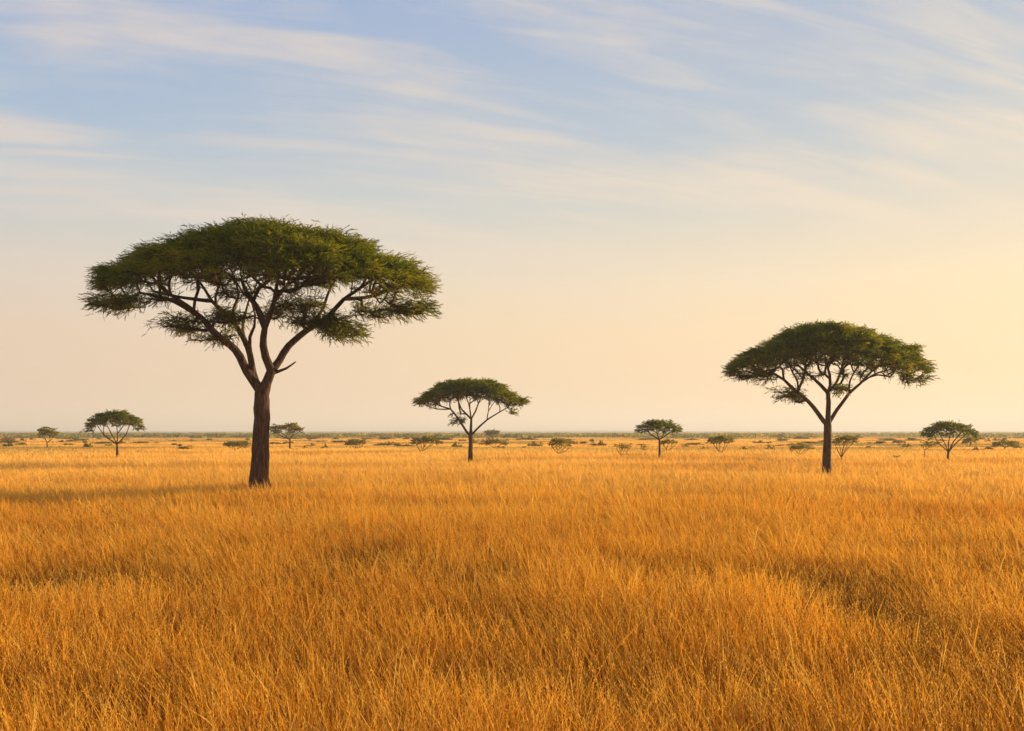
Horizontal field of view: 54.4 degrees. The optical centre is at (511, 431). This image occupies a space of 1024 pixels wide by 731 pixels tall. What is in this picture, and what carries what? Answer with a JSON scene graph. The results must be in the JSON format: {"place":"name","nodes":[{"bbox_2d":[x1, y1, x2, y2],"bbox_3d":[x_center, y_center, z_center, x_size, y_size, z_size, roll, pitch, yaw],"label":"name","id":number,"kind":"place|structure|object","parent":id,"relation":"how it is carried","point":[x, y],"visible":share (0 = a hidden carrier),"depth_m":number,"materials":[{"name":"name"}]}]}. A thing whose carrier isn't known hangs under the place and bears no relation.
{"place":"outdoors","nodes":[
{"label":"outdoors","id":0,"kind":"place"},
{"bbox_2d":[0,425,808,430],"bbox_3d":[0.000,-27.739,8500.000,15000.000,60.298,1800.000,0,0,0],"label":"distant hills","id":1,"kind":"structure","parent":0,"point":[306,428],"depth_m":7885.45,"materials":[{"name":"grey"}]},
{"bbox_2d":[0,430,1023,432],"bbox_3d":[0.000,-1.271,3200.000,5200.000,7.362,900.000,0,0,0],"label":"hills","id":2,"kind":"structure","parent":0,"point":[604,431],"depth_m":2927.32,"materials":[{"name":"green plant"}]},
{"bbox_2d":[0,0,1023,430],"label":"sky","id":3,"kind":"structure","parent":0,"point":[612,202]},
{"bbox_2d":[0,433,1023,730],"bbox_3d":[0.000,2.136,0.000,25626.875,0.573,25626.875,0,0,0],"label":"ground","id":4,"kind":"structure","parent":0,"point":[452,607],"depth_m":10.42,"materials":[{"name":"yellow plant"}]},
{"bbox_2d":[1,440,12,445],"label":"shrub","id":5,"kind":"object","parent":4,"relation":"on","point":[9,443],"visible":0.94,"depth_m":119.34,"materials":[{"name":"green plant"}]},
{"bbox_2d":[37,426,59,447],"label":"acacia tree","id":6,"kind":"object","parent":4,"relation":"on","point":[46,431],"visible":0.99,"depth_m":108.96,"materials":[{"name":"green plant"}]},
{"bbox_2d":[83,443,93,446],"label":"shrub","id":7,"kind":"object","parent":4,"relation":"on","point":[86,445],"visible":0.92,"depth_m":113.83,"materials":[{"name":"green plant"}]},
{"bbox_2d":[79,408,145,456],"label":"umbrella acacia","id":8,"kind":"object","parent":4,"relation":"on","point":[123,416],"visible":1,"depth_m":69.10,"materials":[{"name":"green plant"}]},
{"bbox_2d":[222,440,250,449],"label":"shrub","id":9,"kind":"object","parent":4,"relation":"on","point":[236,443],"visible":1,"depth_m":96.03,"materials":[{"name":"green plant"}]},
{"bbox_2d":[79,212,443,492],"bbox_3d":[-7.706,-2.307,30.207,11.429,9.277,9.204,0,0,0],"label":"umbrella acacia","id":10,"kind":"object","parent":4,"relation":"on","point":[268,249],"visible":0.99,"depth_m":29.51,"materials":[{"name":"green plant"}]},
{"bbox_2d":[269,422,304,448],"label":"acacia tree","id":11,"kind":"object","parent":4,"relation":"on","point":[292,428],"visible":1,"depth_m":104.10,"materials":[{"name":"green plant"}]},
{"bbox_2d":[282,436,302,438],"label":"shrub","id":12,"kind":"object","parent":4,"relation":"on","point":[294,437],"visible":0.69,"depth_m":248.46,"materials":[{"name":"plant"}]},
{"bbox_2d":[346,438,365,447],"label":"shrub","id":13,"kind":"object","parent":4,"relation":"on","point":[352,440],"visible":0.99,"depth_m":104.07,"materials":[{"name":"green plant"}]},
{"bbox_2d":[370,436,394,439],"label":"shrub","id":14,"kind":"object","parent":4,"relation":"on","point":[382,437],"visible":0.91,"depth_m":232.83,"materials":[{"name":"plant"}]},
{"bbox_2d":[407,433,442,452],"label":"acacia tree","id":15,"kind":"object","parent":4,"relation":"on","point":[426,439],"visible":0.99,"depth_m":86.11,"materials":[{"name":"green plant"}]},
{"bbox_2d":[411,377,532,461],"bbox_3d":[-2.498,-0.569,61.173,7.554,5.832,6.446,0,0,0],"label":"umbrella acacia","id":16,"kind":"object","parent":4,"relation":"on","point":[497,393],"visible":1,"depth_m":60.28,"materials":[{"name":"green plant"}]},
{"bbox_2d":[484,429,500,438],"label":"acacia tree","id":17,"kind":"object","parent":4,"relation":"on","point":[490,432],"visible":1,"depth_m":217.33,"materials":[{"name":"green plant"}]},
{"bbox_2d":[483,438,508,447],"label":"shrub","id":18,"kind":"object","parent":4,"relation":"on","point":[492,441],"visible":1,"depth_m":108.92,"materials":[{"name":"green plant"}]},
{"bbox_2d":[0,431,1023,437],"bbox_3d":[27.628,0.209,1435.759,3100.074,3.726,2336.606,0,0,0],"label":"scrub","id":19,"kind":"object","parent":4,"relation":"on","point":[69,434],"visible":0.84,"depth_m":315.75,"materials":[{"name":"green plant"}]},
{"bbox_2d":[520,437,538,439],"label":"shrub","id":20,"kind":"object","parent":4,"relation":"on","point":[529,438],"visible":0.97,"depth_m":217.25,"materials":[{"name":"plant"}]},
{"bbox_2d":[527,441,542,445],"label":"shrub","id":21,"kind":"object","parent":4,"relation":"on","point":[533,443],"visible":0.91,"depth_m":119.54,"materials":[{"name":"green plant"}]},
{"bbox_2d":[548,437,575,453],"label":"acacia tree","id":22,"kind":"object","parent":4,"relation":"on","point":[558,441],"visible":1,"depth_m":77.98,"materials":[{"name":"green plant"}]},
{"bbox_2d":[588,440,606,445],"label":"shrub","id":23,"kind":"object","parent":4,"relation":"on","point":[599,443],"visible":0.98,"depth_m":125.13,"materials":[{"name":"green plant"}]},
{"bbox_2d":[614,443,631,455],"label":"acacia tree","id":24,"kind":"object","parent":4,"relation":"on","point":[622,445],"visible":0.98,"depth_m":73.77,"materials":[{"name":"green plant"}]},
{"bbox_2d":[637,438,656,439],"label":"shrub","id":25,"kind":"object","parent":4,"relation":"on","point":[647,439],"visible":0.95,"depth_m":215.18,"materials":[{"name":"plant"}]},
{"bbox_2d":[633,419,682,457],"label":"umbrella acacia","id":26,"kind":"object","parent":4,"relation":"on","point":[662,426],"visible":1,"depth_m":67.42,"materials":[{"name":"green plant"}]},
{"bbox_2d":[660,439,677,450],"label":"acacia tree","id":27,"kind":"object","parent":4,"relation":"on","point":[666,441],"visible":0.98,"depth_m":89.41,"materials":[{"name":"green plant"}]},
{"bbox_2d":[680,442,703,444],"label":"shrub","id":28,"kind":"object","parent":4,"relation":"on","point":[696,443],"visible":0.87,"depth_m":135.53,"materials":[{"name":"green plant"}]},
{"bbox_2d":[707,434,734,452],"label":"acacia tree","id":29,"kind":"object","parent":4,"relation":"on","point":[719,439],"visible":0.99,"depth_m":80.54,"materials":[{"name":"green plant"}]},
{"bbox_2d":[788,444,814,454],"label":"acacia tree","id":30,"kind":"object","parent":4,"relation":"on","point":[799,446],"visible":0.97,"depth_m":75.74,"materials":[{"name":"green plant"}]},
{"bbox_2d":[793,436,809,438],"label":"shrub","id":31,"kind":"object","parent":4,"relation":"on","point":[799,437],"visible":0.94,"depth_m":247.72,"materials":[{"name":"plant"}]},
{"bbox_2d":[720,318,940,474],"bbox_3d":[13.859,-1.293,43.384,9.948,7.409,7.631,0,0,-37],"label":"umbrella acacia","id":32,"kind":"object","parent":4,"relation":"on","point":[852,345],"visible":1,"depth_m":42.10,"materials":[{"name":"green plant"}]},
{"bbox_2d":[832,435,859,458],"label":"acacia tree","id":33,"kind":"object","parent":4,"relation":"on","point":[847,438],"visible":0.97,"depth_m":67.59,"materials":[{"name":"green plant"}]},
{"bbox_2d":[891,440,906,442],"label":"shrub","id":34,"kind":"object","parent":4,"relation":"on","point":[896,441],"visible":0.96,"depth_m":155.14,"materials":[{"name":"plant"}]},
{"bbox_2d":[920,439,942,456],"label":"acacia tree","id":35,"kind":"object","parent":4,"relation":"on","point":[928,444],"visible":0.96,"depth_m":69.70,"materials":[{"name":"green plant"}]},
{"bbox_2d":[919,420,980,459],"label":"umbrella acacia","id":36,"kind":"object","parent":4,"relation":"on","point":[948,426],"visible":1,"depth_m":65.50,"materials":[{"name":"green plant"}]},
{"bbox_2d":[961,435,978,446],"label":"acacia tree","id":37,"kind":"object","parent":4,"relation":"on","point":[967,440],"visible":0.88,"depth_m":113.87,"materials":[{"name":"green plant"}]},
{"bbox_2d":[991,439,1020,448],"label":"shrub","id":38,"kind":"object","parent":4,"relation":"on","point":[1012,443],"visible":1,"depth_m":100.13,"materials":[{"name":"green plant"}]}
]}

